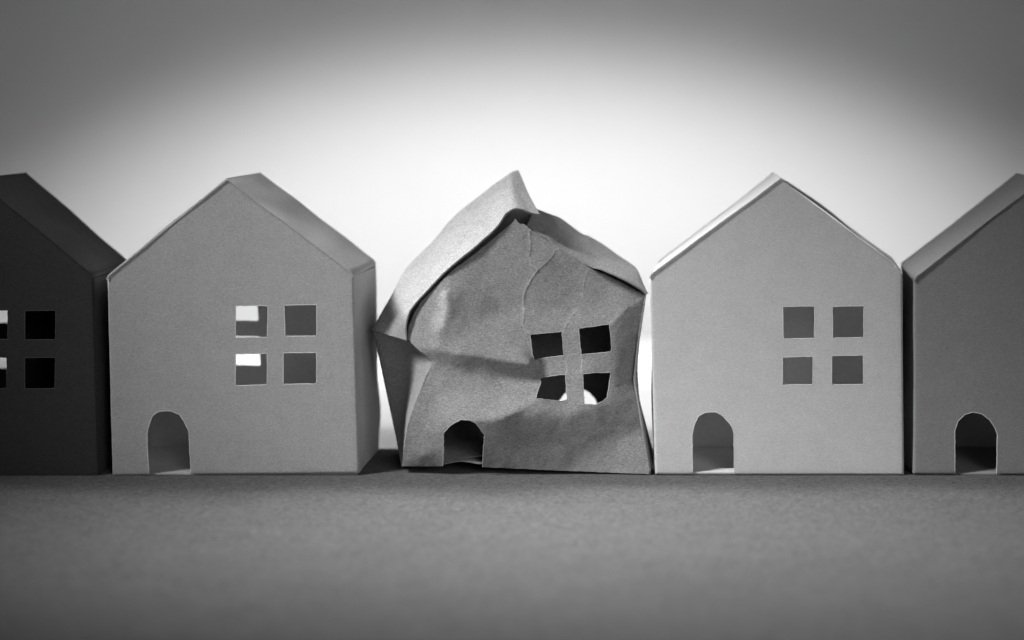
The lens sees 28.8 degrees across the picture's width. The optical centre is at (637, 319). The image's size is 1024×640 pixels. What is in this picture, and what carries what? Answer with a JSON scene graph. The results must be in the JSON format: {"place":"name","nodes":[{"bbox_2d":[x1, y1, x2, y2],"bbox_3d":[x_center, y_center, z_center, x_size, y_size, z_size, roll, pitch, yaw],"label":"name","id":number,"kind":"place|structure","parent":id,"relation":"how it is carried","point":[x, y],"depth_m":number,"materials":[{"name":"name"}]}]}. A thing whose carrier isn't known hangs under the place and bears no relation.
{"place":"outdoors","nodes":[
{"label":"outdoors","id":0,"kind":"place"},
{"bbox_2d":[0,173,126,475],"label":"paper house","id":1,"kind":"structure","parent":0,"point":[60,261],"depth_m":0.65,"materials":[{"name":"grey paper"}]},
{"bbox_2d":[0,357,6,388],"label":"window","id":2,"kind":"structure","parent":1,"relation":"in","point":[0,357],"depth_m":0.65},
{"bbox_2d":[0,310,7,339],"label":"window","id":3,"kind":"structure","parent":1,"relation":"in","point":[0,310],"depth_m":0.65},
{"bbox_2d":[24,310,55,339],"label":"window","id":4,"kind":"structure","parent":1,"relation":"in","point":[28,310],"depth_m":0.65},
{"bbox_2d":[24,357,55,388],"bbox_3d":[-0.195,0.017,0.650,0.011,0.011,0.001,0,6,0],"label":"window","id":5,"kind":"structure","parent":1,"relation":"in","point":[27,357],"depth_m":0.65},
{"bbox_2d":[107,173,380,474],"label":"paper house","id":6,"kind":"structure","parent":0,"point":[189,396],"depth_m":0.65,"materials":[{"name":"grey paper"}]},
{"bbox_2d":[147,410,190,473],"bbox_3d":[-0.154,0.040,0.653,0.014,0.021,0.001,0,6,0],"label":"doorway","id":7,"kind":"structure","parent":6,"relation":"in","point":[169,410],"depth_m":0.65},
{"bbox_2d":[235,305,267,337],"bbox_3d":[-0.126,0.001,0.648,0.011,0.011,0.001,0,6,0],"label":"window","id":8,"kind":"structure","parent":6,"relation":"in","point":[238,305],"depth_m":0.65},
{"bbox_2d":[235,353,267,385],"bbox_3d":[-0.126,0.016,0.650,0.011,0.011,0.001,0,6,0],"label":"window","id":9,"kind":"structure","parent":6,"relation":"in","point":[245,353],"depth_m":0.65,"materials":[{"name":"grey paper"}]},
{"bbox_2d":[283,352,316,384],"bbox_3d":[-0.110,0.016,0.650,0.011,0.011,0.001,0,6,0],"label":"window","id":10,"kind":"structure","parent":6,"relation":"in","point":[289,352],"depth_m":0.65,"materials":[{"name":"grey paper"}]},
{"bbox_2d":[284,304,316,336],"bbox_3d":[-0.110,0.000,0.648,0.011,0.011,0.001,0,6,0],"label":"window","id":11,"kind":"structure","parent":6,"relation":"in","point":[303,304],"depth_m":0.65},
{"bbox_2d":[0,0,1023,331],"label":"backdrop wall","id":12,"kind":"structure","parent":0,"point":[390,138],"depth_m":1.06,"materials":[{"name":"paper"}]},
{"bbox_2d":[0,448,1023,639],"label":"ground","id":13,"kind":"structure","parent":0,"point":[383,544],"depth_m":0.54,"materials":[{"name":"grey paper"}]},
{"bbox_2d":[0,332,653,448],"bbox_3d":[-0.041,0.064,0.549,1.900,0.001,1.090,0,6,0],"label":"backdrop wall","id":14,"kind":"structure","parent":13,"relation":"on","point":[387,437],"depth_m":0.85,"materials":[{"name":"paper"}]},
{"bbox_2d":[372,170,652,473],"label":"paper house","id":15,"kind":"structure","parent":0,"point":[511,315],"depth_m":0.65,"materials":[{"name":"grey paper"}]},
{"bbox_2d":[442,419,484,466],"bbox_3d":[-0.057,0.040,0.649,0.015,0.017,0.008,0,6,2],"label":"doorway","id":16,"kind":"structure","parent":15,"relation":"in","point":[460,419],"depth_m":0.65,"materials":[{"name":"grey paper"}]},
{"bbox_2d":[530,331,563,360],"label":"window","id":17,"kind":"structure","parent":15,"relation":"in","point":[559,331],"depth_m":0.65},
{"bbox_2d":[536,374,566,401],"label":"window","id":18,"kind":"structure","parent":15,"relation":"in","point":[559,374],"depth_m":0.65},
{"bbox_2d":[579,324,611,354],"bbox_3d":[-0.014,0.006,0.650,0.011,0.011,0.001,0,6,4],"label":"window","id":19,"kind":"structure","parent":15,"relation":"in","point":[602,324],"depth_m":0.65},
{"bbox_2d":[582,372,610,404],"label":"window","id":20,"kind":"structure","parent":15,"relation":"in","point":[593,372],"depth_m":0.65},
{"bbox_2d":[649,172,903,474],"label":"paper house","id":21,"kind":"structure","parent":0,"point":[776,305],"depth_m":0.65,"materials":[{"name":"grey paper"}]},
{"bbox_2d":[692,412,734,473],"bbox_3d":[0.025,0.040,0.653,0.014,0.021,0.001,0,6,0],"label":"doorway","id":22,"kind":"structure","parent":21,"relation":"in","point":[704,412],"depth_m":0.65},
{"bbox_2d":[782,356,813,385],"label":"window","id":23,"kind":"structure","parent":21,"relation":"in","point":[792,356],"depth_m":0.65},
{"bbox_2d":[782,306,814,339],"bbox_3d":[0.052,0.001,0.648,0.011,0.011,0.001,0,6,0],"label":"window","id":24,"kind":"structure","parent":21,"relation":"in","point":[783,306],"depth_m":0.65,"materials":[{"name":"grey paper"}]},
{"bbox_2d":[831,355,863,384],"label":"window","id":25,"kind":"structure","parent":21,"relation":"in","point":[835,355],"depth_m":0.65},
{"bbox_2d":[832,306,864,338],"bbox_3d":[0.069,0.001,0.648,0.011,0.011,0.001,0,6,0],"label":"window","id":26,"kind":"structure","parent":21,"relation":"in","point":[832,306],"depth_m":0.65,"materials":[{"name":"grey paper"}]},
{"bbox_2d":[901,173,1023,474],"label":"paper house","id":27,"kind":"structure","parent":0,"point":[963,342],"depth_m":0.65,"materials":[{"name":"grey paper"}]},
{"bbox_2d":[954,412,997,473],"bbox_3d":[0.111,0.040,0.652,0.014,0.021,0.001,0,6,0],"label":"doorway","id":28,"kind":"structure","parent":27,"relation":"in","point":[971,412],"depth_m":0.65,"materials":[{"name":"black"}]}
]}

